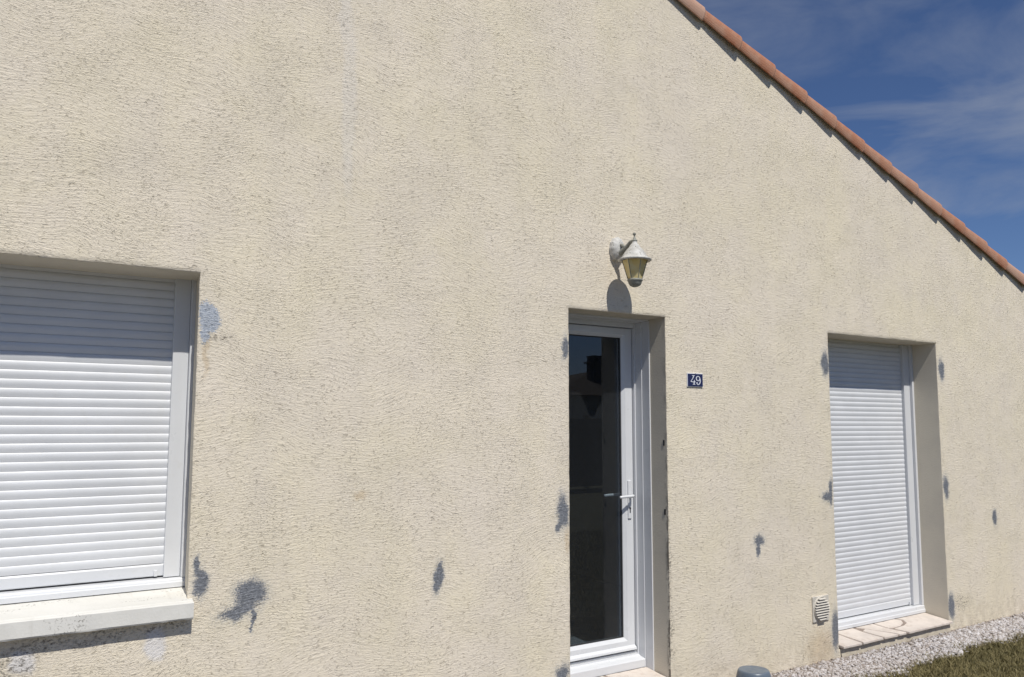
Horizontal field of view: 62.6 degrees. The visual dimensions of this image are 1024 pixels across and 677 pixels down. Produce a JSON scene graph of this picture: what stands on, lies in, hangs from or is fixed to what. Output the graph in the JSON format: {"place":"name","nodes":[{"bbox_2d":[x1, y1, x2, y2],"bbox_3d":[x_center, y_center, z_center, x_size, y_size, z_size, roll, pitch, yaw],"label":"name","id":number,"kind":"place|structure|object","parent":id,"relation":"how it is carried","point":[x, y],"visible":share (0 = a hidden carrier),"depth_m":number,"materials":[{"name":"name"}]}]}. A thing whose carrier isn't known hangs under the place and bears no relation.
{"place":"outdoors","nodes":[
{"label":"outdoors","id":0,"kind":"place"},
{"bbox_2d":[696,0,1023,273],"label":"sky","id":1,"kind":"structure","parent":0,"point":[935,88],"materials":[{"name":"blue"}]},
{"bbox_2d":[773,613,1021,676],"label":"gravel path","id":2,"kind":"structure","parent":0,"point":[891,649],"depth_m":6.14,"materials":[{"name":"grey gravel"}]},
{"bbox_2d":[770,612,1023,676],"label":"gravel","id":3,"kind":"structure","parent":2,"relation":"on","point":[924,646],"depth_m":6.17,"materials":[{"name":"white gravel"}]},
{"bbox_2d":[736,665,770,676],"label":"plastic container","id":4,"kind":"object","parent":3,"relation":"on","point":[750,671],"visible":1,"depth_m":5.10,"materials":[{"name":"grey plastic"}]},
{"bbox_2d":[846,625,1023,676],"bbox_3d":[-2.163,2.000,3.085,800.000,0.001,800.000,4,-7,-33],"label":"ground","id":5,"kind":"structure","parent":0,"point":[978,666],"depth_m":5.91,"materials":[{"name":"green plant"}]},
{"bbox_2d":[0,0,1023,676],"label":"house","id":6,"kind":"structure","parent":5,"relation":"on","point":[340,338],"depth_m":4.57,"materials":[{"name":"beige textured render"},{"name":"terracotta tile"},{"name":"white pvc"}]},
{"bbox_2d":[0,264,196,641],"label":"window","id":7,"kind":"structure","parent":6,"relation":"in","point":[96,369],"depth_m":3.73,"materials":[{"name":"white plastic"}]},
{"bbox_2d":[568,312,664,676],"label":"door","id":8,"kind":"structure","parent":6,"relation":"in","point":[631,653],"depth_m":5.44,"materials":[{"name":"white plastic"}]},
{"bbox_2d":[609,232,651,286],"bbox_3d":[0.719,-0.471,5.088,0.204,0.334,0.271,4,-7,-33],"label":"wall lantern","id":9,"kind":"object","parent":6,"relation":"attached to","point":[632,257],"depth_m":5.03,"materials":[{"name":"white paint"}]},
{"bbox_2d":[686,373,702,386],"bbox_3d":[1.190,0.270,5.479,0.142,0.090,0.015,4,-7,-33],"label":"house number plate","id":10,"kind":"object","parent":6,"relation":"attached to","point":[694,379],"visible":1,"depth_m":5.47,"materials":[{"name":"blue metal"}]},
{"bbox_2d":[811,594,829,622],"bbox_3d":[2.195,1.916,5.970,0.178,0.174,0.034,4,-7,-33],"label":"vent cover","id":11,"kind":"object","parent":6,"relation":"attached to","point":[820,608],"visible":1,"depth_m":5.95,"materials":[{"name":"beige plastic"}]},
{"bbox_2d":[828,339,952,656],"bbox_3d":[2.884,1.186,6.688,1.451,2.400,0.360,4,-7,-33],"label":"french window","id":12,"kind":"structure","parent":6,"relation":"in","point":[879,575],"depth_m":6.86,"materials":[{"name":"white plastic"}]}
]}

